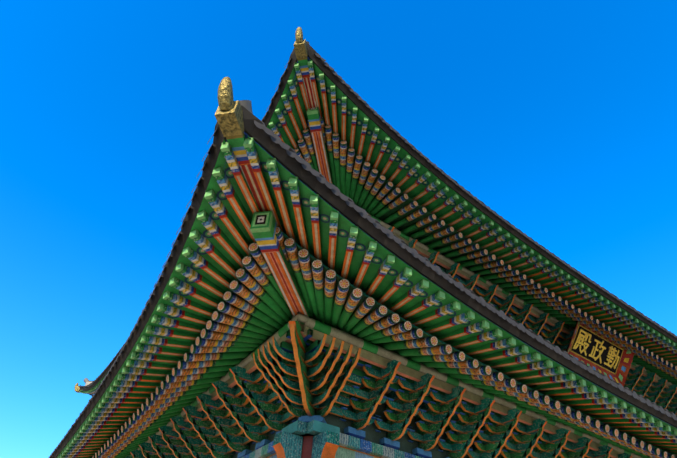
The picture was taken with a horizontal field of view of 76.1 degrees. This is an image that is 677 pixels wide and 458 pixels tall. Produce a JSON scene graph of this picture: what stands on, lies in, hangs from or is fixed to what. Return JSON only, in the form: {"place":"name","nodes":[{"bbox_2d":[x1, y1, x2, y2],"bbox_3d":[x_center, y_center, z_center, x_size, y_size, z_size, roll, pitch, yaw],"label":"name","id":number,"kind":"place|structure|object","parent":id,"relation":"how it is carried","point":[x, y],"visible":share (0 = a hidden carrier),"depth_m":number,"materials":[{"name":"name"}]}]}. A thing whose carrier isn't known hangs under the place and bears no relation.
{"place":"outdoors","nodes":[
{"label":"outdoors","id":0,"kind":"place"},
{"bbox_2d":[273,430,338,457],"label":"hall columns","id":1,"kind":"structure","parent":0,"point":[324,444],"depth_m":8.47,"materials":[{"name":"teal wood"}]},
{"bbox_2d":[0,0,676,457],"label":"sky","id":2,"kind":"structure","parent":0,"point":[559,117],"materials":[{"name":"blue"}]},
{"bbox_3d":[5.696,15.938,21.767,29.800,12.400,20.800,28,-49,-23],"label":"hall","id":3,"kind":"object","parent":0,"visible":0},
{"bbox_2d":[125,213,676,457],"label":"bracket sets","id":4,"kind":"object","parent":3,"relation":"on","point":[299,374],"visible":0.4,"depth_m":10.35,"materials":[{"name":"paint"}]},
{"bbox_2d":[57,56,676,457],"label":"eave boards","id":5,"kind":"object","parent":4,"relation":"on","point":[364,239],"visible":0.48,"depth_m":9.08,"materials":[{"name":"paint"}]},
{"bbox_2d":[80,57,332,389],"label":"hip rafters","id":6,"kind":"object","parent":5,"relation":"on","point":[263,227],"visible":0.58,"depth_m":7.73,"materials":[{"name":"wood"}]},
{"bbox_2d":[49,42,676,457],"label":"roof surface","id":7,"kind":"object","parent":5,"relation":"on","point":[263,140],"visible":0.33,"depth_m":8.84,"materials":[{"name":"tile"}]},
{"bbox_2d":[74,27,307,392],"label":"hip finials","id":8,"kind":"object","parent":7,"relation":"on","point":[229,115],"visible":0.98,"depth_m":6.04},
{"bbox_2d":[49,41,676,457],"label":"roof tiles","id":9,"kind":"object","parent":7,"relation":"on","point":[247,105],"visible":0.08,"depth_m":8.57,"materials":[{"name":"black tile"}]},
{"bbox_2d":[58,60,676,457],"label":"roof rafters","id":10,"kind":"object","parent":5,"relation":"on","point":[112,413],"visible":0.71,"depth_m":9.54,"materials":[{"name":"paint"}]},
{"bbox_2d":[92,117,676,457],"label":"round rafters","id":11,"kind":"object","parent":5,"relation":"on","point":[259,314],"visible":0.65,"depth_m":10.32,"materials":[{"name":"paint"}]},
{"bbox_2d":[567,321,633,386],"bbox_3d":[10.999,5.112,18.008,4.090,1.558,1.316,28,-49,-23],"label":"name plaque","id":12,"kind":"object","parent":5,"relation":"on","point":[609,359],"visible":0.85,"depth_m":18.24,"materials":[{"name":"paint"}]}
]}

